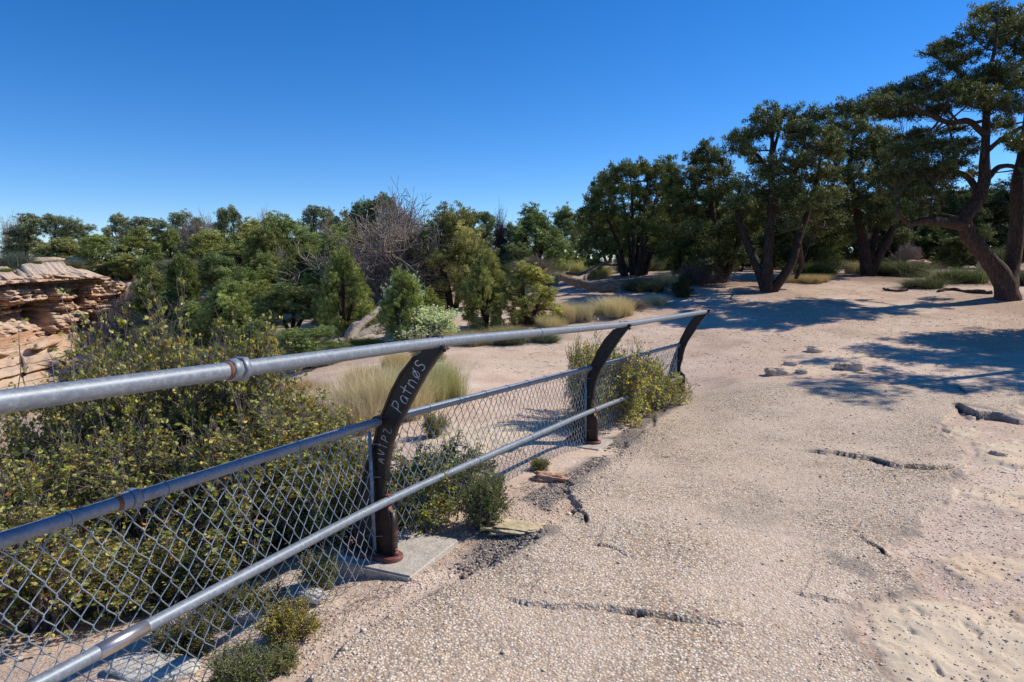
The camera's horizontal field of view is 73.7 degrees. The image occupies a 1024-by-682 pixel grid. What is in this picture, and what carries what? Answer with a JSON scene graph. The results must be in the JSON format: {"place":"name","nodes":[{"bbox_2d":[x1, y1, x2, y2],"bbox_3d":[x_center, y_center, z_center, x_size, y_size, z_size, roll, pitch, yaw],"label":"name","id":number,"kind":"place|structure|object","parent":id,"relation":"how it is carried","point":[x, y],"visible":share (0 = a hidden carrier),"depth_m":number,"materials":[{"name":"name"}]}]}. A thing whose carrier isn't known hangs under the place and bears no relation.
{"place":"outdoors","nodes":[
{"label":"outdoors","id":0,"kind":"place"},
{"bbox_2d":[0,330,100,389],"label":"cliff ledge","id":1,"kind":"object","parent":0,"point":[37,360],"visible":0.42,"depth_m":38.05,"materials":[{"name":"stone"}]},
{"bbox_2d":[0,261,136,337],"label":"cliff","id":2,"kind":"structure","parent":0,"point":[30,292],"depth_m":44.51,"materials":[{"name":"stone"}]},
{"bbox_2d":[0,247,65,269],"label":"sagebrush","id":3,"kind":"object","parent":2,"relation":"on","point":[8,260],"visible":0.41,"depth_m":55.17,"materials":[{"name":"green plant"}]},
{"bbox_2d":[28,236,81,257],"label":"juniper tree","id":4,"kind":"object","parent":2,"relation":"on","point":[65,246],"visible":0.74,"depth_m":58.85,"materials":[{"name":"green plant"}]},
{"bbox_2d":[52,215,97,255],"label":"pinyon tree","id":5,"kind":"object","parent":2,"relation":"on","point":[79,232],"visible":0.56,"depth_m":61.14,"materials":[{"name":"green plant"}]},
{"bbox_2d":[74,232,118,265],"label":"juniper tree","id":6,"kind":"object","parent":2,"relation":"on","point":[91,242],"visible":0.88,"depth_m":56.23,"materials":[{"name":"green plant"}]},
{"bbox_2d":[102,213,129,248],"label":"pinyon tree","id":7,"kind":"object","parent":2,"relation":"on","point":[118,220],"visible":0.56,"depth_m":65.13,"materials":[{"name":"green plant"}]},
{"bbox_2d":[0,258,1023,681],"bbox_3d":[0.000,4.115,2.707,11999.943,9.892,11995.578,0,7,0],"label":"ground","id":8,"kind":"structure","parent":0,"point":[490,372],"depth_m":6.39,"materials":[{"name":"sand"}]},
{"bbox_2d":[0,213,77,256],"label":"pinyon tree","id":9,"kind":"object","parent":8,"relation":"on","point":[31,226],"visible":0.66,"depth_m":62.65,"materials":[{"name":"green plant"}]},
{"bbox_2d":[0,406,90,541],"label":"leafy shrub","id":10,"kind":"object","parent":8,"relation":"on","point":[8,448],"visible":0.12,"depth_m":4.57,"materials":[{"name":"green plant"}]},
{"bbox_2d":[0,385,126,507],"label":"leafy shrub","id":11,"kind":"object","parent":8,"relation":"on","point":[14,429],"visible":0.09,"depth_m":4.89,"materials":[{"name":"green plant"}]},
{"bbox_2d":[0,467,193,648],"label":"leafy shrub","id":12,"kind":"object","parent":8,"relation":"on","point":[27,556],"visible":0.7,"depth_m":3.35,"materials":[{"name":"green plant"}]},
{"bbox_2d":[19,314,211,501],"bbox_3d":[-3.063,0.896,5.555,1.589,2.222,1.417,-3,7,-26],"label":"leafy shrub","id":13,"kind":"object","parent":8,"relation":"on","point":[72,405],"visible":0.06,"depth_m":5.38,"materials":[{"name":"green plant"}]},
{"bbox_2d":[85,288,147,345],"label":"dead shrub","id":14,"kind":"object","parent":8,"relation":"on","point":[129,314],"visible":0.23,"depth_m":39.23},
{"bbox_2d":[1,399,258,637],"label":"leafy shrub","id":15,"kind":"object","parent":8,"relation":"on","point":[66,476],"visible":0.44,"depth_m":3.94,"materials":[{"name":"green plant"}]},
{"bbox_2d":[106,225,167,276],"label":"juniper tree","id":16,"kind":"object","parent":8,"relation":"on","point":[135,238],"visible":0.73,"depth_m":54.13,"materials":[{"name":"green plant"}]},
{"bbox_2d":[117,216,168,252],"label":"pinyon tree","id":17,"kind":"object","parent":8,"relation":"on","point":[156,224],"visible":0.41,"depth_m":58.85,"materials":[{"name":"green plant"}]},
{"bbox_2d":[125,265,175,321],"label":"juniper tree","id":18,"kind":"object","parent":8,"relation":"on","point":[137,289],"visible":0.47,"depth_m":34.27,"materials":[{"name":"green plant"}]},
{"bbox_2d":[104,652,202,681],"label":"rock","id":19,"kind":"object","parent":8,"relation":"on","point":[148,662],"visible":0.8,"depth_m":2.61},
{"bbox_2d":[146,290,180,328],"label":"juniper tree","id":20,"kind":"object","parent":8,"relation":"on","point":[167,295],"visible":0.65,"depth_m":29.66,"materials":[{"name":"green plant"}]},
{"bbox_2d":[151,225,185,266],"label":"juniper tree","id":21,"kind":"object","parent":8,"relation":"on","point":[170,244],"visible":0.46,"depth_m":55.10,"materials":[{"name":"green plant"}]},
{"bbox_2d":[49,262,297,523],"bbox_3d":[-2.542,0.770,5.081,1.742,2.708,1.405,3,7,22],"label":"leafy shrub","id":22,"kind":"object","parent":8,"relation":"on","point":[120,408],"visible":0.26,"depth_m":4.89,"materials":[{"name":"green plant"}]},
{"bbox_2d":[67,508,284,632],"bbox_3d":[-1.809,1.270,3.614,1.112,0.719,0.897,5,8,34],"label":"leafy shrub","id":23,"kind":"object","parent":8,"relation":"on","point":[180,571],"visible":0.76,"depth_m":3.55,"materials":[{"name":"green plant"}]},
{"bbox_2d":[160,250,202,301],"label":"juniper tree","id":24,"kind":"object","parent":8,"relation":"on","point":[185,272],"visible":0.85,"depth_m":31.38,"materials":[{"name":"green plant"}]},
{"bbox_2d":[145,600,230,657],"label":"feathery bush","id":25,"kind":"object","parent":8,"relation":"on","point":[196,643],"visible":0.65,"depth_m":2.78,"materials":[{"name":"green plant"}]},
{"bbox_2d":[166,299,213,349],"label":"juniper tree","id":26,"kind":"object","parent":8,"relation":"on","point":[193,309],"visible":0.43,"depth_m":20.78,"materials":[{"name":"green plant"}]},
{"bbox_2d":[172,211,220,260],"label":"dead tree","id":27,"kind":"object","parent":8,"relation":"on","point":[188,230],"visible":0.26,"depth_m":51.12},
{"bbox_2d":[181,226,227,260],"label":"juniper tree","id":28,"kind":"object","parent":8,"relation":"on","point":[203,242],"visible":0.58,"depth_m":48.85,"materials":[{"name":"green plant"}]},
{"bbox_2d":[196,253,238,291],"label":"juniper tree","id":29,"kind":"object","parent":8,"relation":"on","point":[226,262],"visible":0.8,"depth_m":30.11,"materials":[{"name":"green plant"}]},
{"bbox_2d":[189,581,248,634],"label":"feathery bush","id":30,"kind":"object","parent":8,"relation":"on","point":[225,602],"visible":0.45,"depth_m":3.05,"materials":[{"name":"green plant"}]},
{"bbox_2d":[190,275,258,343],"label":"juniper tree","id":31,"kind":"object","parent":8,"relation":"on","point":[230,295],"visible":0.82,"depth_m":19.41,"materials":[{"name":"green plant"}]},
{"bbox_2d":[207,204,243,240],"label":"pinyon tree","id":32,"kind":"object","parent":8,"relation":"on","point":[230,214],"visible":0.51,"depth_m":55.07,"materials":[{"name":"green plant"}]},
{"bbox_2d":[81,390,374,583],"bbox_3d":[-1.593,0.994,4.130,1.509,1.358,1.346,3,7,21],"label":"leafy shrub","id":33,"kind":"object","parent":8,"relation":"on","point":[272,440],"visible":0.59,"depth_m":4.07,"materials":[{"name":"green plant"}]},
{"bbox_2d":[145,305,320,529],"bbox_3d":[-1.963,0.864,4.972,1.205,2.218,1.508,-1,7,-12],"label":"leafy shrub","id":34,"kind":"object","parent":8,"relation":"on","point":[234,396],"visible":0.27,"depth_m":4.80,"materials":[{"name":"green plant"}]},
{"bbox_2d":[200,632,279,681],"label":"feathery bush","id":35,"kind":"object","parent":8,"relation":"on","point":[240,668],"visible":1,"depth_m":2.43,"materials":[{"name":"green plant"}]},
{"bbox_2d":[224,266,271,317],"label":"juniper tree","id":36,"kind":"object","parent":8,"relation":"on","point":[251,278],"visible":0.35,"depth_m":23.78,"materials":[{"name":"green plant"}]},
{"bbox_2d":[231,317,275,358],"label":"juniper tree","id":37,"kind":"object","parent":8,"relation":"on","point":[252,328],"visible":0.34,"depth_m":15.03,"materials":[{"name":"green plant"}]},
{"bbox_2d":[231,221,288,282],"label":"juniper tree","id":38,"kind":"object","parent":8,"relation":"on","point":[265,237],"visible":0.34,"depth_m":28.04,"materials":[{"name":"green plant"}]},
{"bbox_2d":[227,576,292,615],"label":"feathery bush","id":39,"kind":"object","parent":8,"relation":"on","point":[251,598],"visible":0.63,"depth_m":3.16,"materials":[{"name":"green plant"}]},
{"bbox_2d":[234,250,285,301],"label":"juniper tree","id":40,"kind":"object","parent":8,"relation":"on","point":[265,264],"visible":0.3,"depth_m":25.85,"materials":[{"name":"green plant"}]},
{"bbox_2d":[235,210,322,255],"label":"juniper tree","id":41,"kind":"object","parent":8,"relation":"on","point":[288,227],"visible":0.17,"depth_m":40.85,"materials":[{"name":"green plant"}]},
{"bbox_2d":[259,639,303,679],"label":"feathery bush","id":42,"kind":"object","parent":8,"relation":"on","point":[283,662],"visible":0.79,"depth_m":2.54,"materials":[{"name":"green plant"}]},
{"bbox_2d":[247,591,326,652],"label":"feathery bush","id":43,"kind":"object","parent":8,"relation":"on","point":[287,622],"visible":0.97,"depth_m":2.77,"materials":[{"name":"green plant"}]},
{"bbox_2d":[246,279,339,329],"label":"pinyon tree","id":44,"kind":"object","parent":8,"relation":"on","point":[272,302],"visible":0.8,"depth_m":16.51,"materials":[{"name":"green plant"}]},
{"bbox_2d":[274,242,318,311],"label":"juniper tree","id":45,"kind":"object","parent":8,"relation":"on","point":[294,256],"visible":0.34,"depth_m":22.38,"materials":[{"name":"green plant"}]},
{"bbox_2d":[241,467,359,569],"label":"leafy shrub","id":46,"kind":"object","parent":8,"relation":"on","point":[294,538],"visible":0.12,"depth_m":4.00,"materials":[{"name":"green plant"}]},
{"bbox_2d":[215,371,395,460],"bbox_3d":[-1.646,0.814,5.208,1.278,1.279,1.140,7,9,44],"label":"leafy shrub","id":47,"kind":"object","parent":8,"relation":"on","point":[321,418],"visible":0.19,"depth_m":5.01,"materials":[{"name":"green plant"}]},
{"bbox_2d":[266,324,355,369],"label":"pinyon tree","id":48,"kind":"object","parent":8,"relation":"on","point":[318,334],"visible":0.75,"depth_m":11.00,"materials":[{"name":"green plant"}]},
{"bbox_2d":[295,543,340,591],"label":"feathery bush","id":49,"kind":"object","parent":8,"relation":"on","point":[318,572],"visible":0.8,"depth_m":3.26,"materials":[{"name":"green plant"}]},
{"bbox_2d":[301,204,334,245],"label":"pinyon tree","id":50,"kind":"object","parent":8,"relation":"on","point":[311,216],"visible":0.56,"depth_m":52.99,"materials":[{"name":"green plant"}]},
{"bbox_2d":[299,226,354,310],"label":"juniper tree","id":51,"kind":"object","parent":8,"relation":"on","point":[330,242],"visible":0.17,"depth_m":21.05,"materials":[{"name":"green plant"}]},
{"bbox_2d":[312,242,374,339],"bbox_3d":[-3.519,-1.043,14.239,1.324,2.019,1.150,-2,7,-14],"label":"juniper tree","id":52,"kind":"object","parent":8,"relation":"on","point":[333,288],"visible":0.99,"depth_m":14.02,"materials":[{"name":"green plant"}]},
{"bbox_2d":[299,376,389,435],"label":"grass tuft","id":53,"kind":"object","parent":8,"relation":"on","point":[373,411],"visible":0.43,"depth_m":6.48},
{"bbox_2d":[272,400,418,553],"bbox_3d":[-0.929,0.846,3.942,0.774,0.995,0.660,-6,9,-41],"label":"leafy shrub","id":54,"kind":"object","parent":8,"relation":"on","point":[329,490],"visible":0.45,"depth_m":3.90,"materials":[{"name":"green plant"}]},
{"bbox_2d":[322,306,383,345],"bbox_3d":[-3.131,-0.279,13.591,0.594,0.746,1.772,6,9,42],"label":"fallen log","id":55,"kind":"object","parent":8,"relation":"on","point":[354,329],"visible":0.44,"depth_m":13.63,"materials":[{"name":"grey wood"}]},
{"bbox_2d":[314,360,404,391],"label":"grass tuft","id":56,"kind":"object","parent":8,"relation":"on","point":[356,371],"visible":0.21,"depth_m":8.22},
{"bbox_2d":[272,192,461,313],"bbox_3d":[-3.066,-1.787,17.822,4.222,4.178,5.028,6,9,41],"label":"dead tree","id":57,"kind":"object","parent":8,"relation":"on","point":[378,274],"visible":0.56,"depth_m":16.84,"materials":[{"name":"wood"}]},
{"bbox_2d":[355,191,397,231],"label":"pinyon tree","id":58,"kind":"object","parent":8,"relation":"on","point":[369,205],"visible":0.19,"depth_m":44.99,"materials":[{"name":"green plant"}]},
{"bbox_2d":[315,361,461,421],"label":"grass tuft","id":59,"kind":"object","parent":8,"relation":"on","point":[422,398],"visible":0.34,"depth_m":6.71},
{"bbox_2d":[305,440,478,537],"bbox_3d":[-0.690,0.891,4.219,0.942,0.644,1.105,2,7,17],"label":"leafy shrub","id":60,"kind":"object","parent":8,"relation":"on","point":[425,513],"visible":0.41,"depth_m":4.01,"materials":[{"name":"green plant"}]},
{"bbox_2d":[329,529,457,581],"bbox_3d":[-0.621,1.159,3.624,0.505,0.121,0.495,3,7,24],"label":"concrete footing","id":61,"kind":"object","parent":8,"relation":"on","point":[423,552],"visible":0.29,"depth_m":3.48,"materials":[{"name":"concrete"}]},
{"bbox_2d":[0,309,710,681],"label":"guard railing","id":62,"kind":"object","parent":61,"relation":"on","point":[372,521],"visible":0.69,"depth_m":2.83,"materials":[{"name":"grey metal"}]},
{"bbox_2d":[351,175,451,288],"bbox_3d":[-3.670,-3.273,23.687,3.797,4.928,3.845,-6,9,-42],"label":"dead tree","id":63,"kind":"object","parent":8,"relation":"on","point":[404,208],"visible":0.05,"depth_m":23.44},
{"bbox_2d":[374,263,431,341],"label":"juniper tree","id":64,"kind":"object","parent":8,"relation":"on","point":[404,283],"visible":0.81,"depth_m":12.23,"materials":[{"name":"green plant"}]},
{"bbox_2d":[266,481,546,679],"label":"twig litter","id":65,"kind":"object","parent":8,"relation":"on","point":[391,580],"visible":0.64,"depth_m":3.15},
{"bbox_2d":[358,351,470,404],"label":"grass tuft","id":66,"kind":"object","parent":8,"relation":"on","point":[439,397],"visible":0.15,"depth_m":7.23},
{"bbox_2d":[372,304,464,342],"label":"silver shrub","id":67,"kind":"object","parent":8,"relation":"on","point":[435,319],"visible":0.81,"depth_m":12.41,"materials":[{"name":"green plant"}]},
{"bbox_2d":[420,409,450,437],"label":"feathery bush","id":68,"kind":"object","parent":8,"relation":"on","point":[433,427],"visible":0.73,"depth_m":6.14,"materials":[{"name":"green plant"}]},
{"bbox_2d":[390,353,481,401],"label":"grass tuft","id":69,"kind":"object","parent":8,"relation":"on","point":[459,387],"visible":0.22,"depth_m":7.51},
{"bbox_2d":[396,429,498,507],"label":"leafy shrub","id":70,"kind":"object","parent":8,"relation":"on","point":[477,469],"visible":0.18,"depth_m":4.68,"materials":[{"name":"green plant"}]},
{"bbox_2d":[391,199,507,309],"bbox_3d":[-1.516,-2.129,17.316,2.367,2.919,2.725,5,8,36],"label":"juniper tree","id":71,"kind":"object","parent":8,"relation":"on","point":[462,238],"visible":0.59,"depth_m":16.85,"materials":[{"name":"green plant"}]},
{"bbox_2d":[464,210,498,252],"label":"pinyon tree","id":72,"kind":"object","parent":8,"relation":"on","point":[484,217],"visible":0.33,"depth_m":41.22,"materials":[{"name":"green plant"}]},
{"bbox_2d":[450,463,514,530],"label":"feathery bush","id":73,"kind":"object","parent":8,"relation":"on","point":[487,502],"visible":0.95,"depth_m":3.92,"materials":[{"name":"green plant"}]},
{"bbox_2d":[457,245,509,330],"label":"juniper tree","id":74,"kind":"object","parent":8,"relation":"on","point":[487,264],"visible":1,"depth_m":13.91,"materials":[{"name":"green plant"}]},
{"bbox_2d":[487,198,513,272],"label":"dead tree","id":75,"kind":"object","parent":8,"relation":"on","point":[500,236],"visible":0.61,"depth_m":32.60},
{"bbox_2d":[481,518,545,535],"bbox_3d":[0.041,1.061,3.847,0.463,0.049,0.203,2,7,17],"label":"rock","id":76,"kind":"object","parent":8,"relation":"on","point":[513,527],"visible":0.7,"depth_m":3.83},
{"bbox_2d":[499,240,533,274],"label":"pinyon tree","id":77,"kind":"object","parent":8,"relation":"on","point":[522,249],"visible":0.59,"depth_m":29.62,"materials":[{"name":"green plant"}]},
{"bbox_2d":[492,257,564,326],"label":"juniper tree","id":78,"kind":"object","parent":8,"relation":"on","point":[529,275],"visible":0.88,"depth_m":14.07,"materials":[{"name":"green plant"}]},
{"bbox_2d":[497,200,573,269],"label":"juniper tree","id":79,"kind":"object","parent":8,"relation":"on","point":[537,220],"visible":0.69,"depth_m":32.20,"materials":[{"name":"green plant"}]},
{"bbox_2d":[449,429,632,578],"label":"asphalt crumbs","id":80,"kind":"object","parent":8,"relation":"on","point":[537,536],"visible":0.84,"depth_m":3.75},
{"bbox_2d":[543,201,591,270],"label":"juniper tree","id":81,"kind":"object","parent":8,"relation":"on","point":[564,219],"visible":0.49,"depth_m":36.13,"materials":[{"name":"green plant"}]},
{"bbox_2d":[561,315,616,429],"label":"leafy shrub","id":82,"kind":"object","parent":8,"relation":"on","point":[578,363],"visible":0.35,"depth_m":6.75,"materials":[{"name":"green plant"}]},
{"bbox_2d":[558,266,620,292],"bbox_3d":[2.083,-1.598,17.661,1.367,0.698,1.335,-3,8,-27],"label":"fallen log","id":83,"kind":"object","parent":8,"relation":"on","point":[613,286],"visible":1,"depth_m":17.69,"materials":[{"name":"grey wood"}]},
{"bbox_2d":[567,293,642,317],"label":"grass tuft","id":84,"kind":"object","parent":8,"relation":"on","point":[609,307],"visible":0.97,"depth_m":14.79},
{"bbox_2d":[561,318,662,427],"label":"leafy shrub","id":85,"kind":"object","parent":8,"relation":"on","point":[633,386],"visible":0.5,"depth_m":7.08,"materials":[{"name":"green plant"}]},
{"bbox_2d":[570,154,695,276],"bbox_3d":[3.870,-3.951,21.424,4.133,4.019,3.252,0,7,0],"label":"juniper tree","id":86,"kind":"object","parent":8,"relation":"on","point":[661,244],"visible":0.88,"depth_m":20.95,"materials":[{"name":"green plant"}]},
{"bbox_2d":[608,339,671,417],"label":"leafy shrub","id":87,"kind":"object","parent":8,"relation":"on","point":[657,373],"visible":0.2,"depth_m":7.63,"materials":[{"name":"green plant"}]},
{"bbox_2d":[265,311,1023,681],"bbox_3d":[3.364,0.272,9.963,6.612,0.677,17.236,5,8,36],"label":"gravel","id":88,"kind":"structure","parent":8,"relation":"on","point":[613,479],"depth_m":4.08,"materials":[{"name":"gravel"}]},
{"bbox_2d":[615,277,677,292],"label":"sagebrush","id":89,"kind":"object","parent":8,"relation":"on","point":[656,286],"visible":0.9,"depth_m":18.17,"materials":[{"name":"green plant"}]},
{"bbox_2d":[650,364,695,408],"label":"leafy shrub","id":90,"kind":"object","parent":8,"relation":"on","point":[673,387],"visible":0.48,"depth_m":8.02,"materials":[{"name":"green plant"}]},
{"bbox_2d":[669,261,734,286],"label":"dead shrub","id":91,"kind":"object","parent":8,"relation":"on","point":[696,275],"visible":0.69,"depth_m":19.17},
{"bbox_2d":[667,135,761,282],"bbox_3d":[5.956,-3.842,20.044,2.913,4.394,3.577,0,7,0],"label":"pinyon tree","id":92,"kind":"object","parent":8,"relation":"on","point":[710,196],"visible":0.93,"depth_m":19.51,"materials":[{"name":"green plant"}]},
{"bbox_2d":[474,280,1022,385],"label":"twig litter","id":93,"kind":"object","parent":8,"relation":"on","point":[804,325],"visible":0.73,"depth_m":13.54,"materials":[{"name":"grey wood"}]},
{"bbox_2d":[720,193,794,264],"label":"pinyon tree","id":94,"kind":"object","parent":8,"relation":"on","point":[778,220],"visible":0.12,"depth_m":27.06,"materials":[{"name":"green plant"}]},
{"bbox_2d":[717,99,855,292],"bbox_3d":[7.305,-3.842,18.440,3.271,5.227,4.033,4,8,34],"label":"pinyon tree","id":95,"kind":"object","parent":8,"relation":"on","point":[808,153],"visible":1,"depth_m":17.88,"materials":[{"name":"green plant"}]},
{"bbox_2d":[773,204,852,271],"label":"juniper tree","id":96,"kind":"object","parent":8,"relation":"on","point":[830,242],"visible":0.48,"depth_m":25.39,"materials":[{"name":"green plant"}]},
{"bbox_2d":[810,86,927,275],"bbox_3d":[12.224,-5.372,23.158,4.819,6.538,3.446,-2,7,-20],"label":"pinyon tree","id":97,"kind":"object","parent":8,"relation":"on","point":[864,151],"visible":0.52,"depth_m":22.73,"materials":[{"name":"green plant"}]},
{"bbox_2d":[844,257,955,277],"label":"sagebrush","id":98,"kind":"object","parent":8,"relation":"on","point":[893,269],"visible":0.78,"depth_m":22.72,"materials":[{"name":"green plant"}]},
{"bbox_2d":[888,276,967,288],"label":"sagebrush","id":99,"kind":"object","parent":8,"relation":"on","point":[925,283],"visible":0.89,"depth_m":18.85,"materials":[{"name":"green plant"}]},
{"bbox_2d":[894,225,967,265],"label":"juniper tree","id":100,"kind":"object","parent":8,"relation":"on","point":[926,234],"visible":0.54,"depth_m":28.49,"materials":[{"name":"green plant"}]},
{"bbox_2d":[852,0,1023,300],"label":"pinyon tree","id":101,"kind":"object","parent":8,"relation":"on","point":[979,90],"visible":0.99,"depth_m":15.93,"materials":[{"name":"green plant"}]},
{"bbox_2d":[899,265,989,283],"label":"sagebrush","id":102,"kind":"object","parent":8,"relation":"on","point":[960,275],"visible":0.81,"depth_m":20.14,"materials":[{"name":"green plant"}]},
{"bbox_2d":[926,236,977,268],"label":"juniper tree","id":103,"kind":"object","parent":8,"relation":"on","point":[958,249],"visible":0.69,"depth_m":26.78,"materials":[{"name":"green plant"}]},
{"bbox_2d":[927,185,997,255],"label":"juniper tree","id":104,"kind":"object","parent":8,"relation":"on","point":[957,199],"visible":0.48,"depth_m":30.20,"materials":[{"name":"green plant"}]},
{"bbox_2d":[974,172,1011,250],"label":"juniper tree","id":105,"kind":"object","parent":8,"relation":"on","point":[1003,197],"visible":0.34,"depth_m":32.92,"materials":[{"name":"green plant"}]},
{"bbox_2d":[0,0,1023,258],"label":"sky","id":106,"kind":"structure","parent":0,"point":[156,109],"materials":[{"name":"blue"}]},
{"bbox_2d":[309,381,1023,681],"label":"path","id":107,"kind":"structure","parent":0,"point":[462,643],"depth_m":3.46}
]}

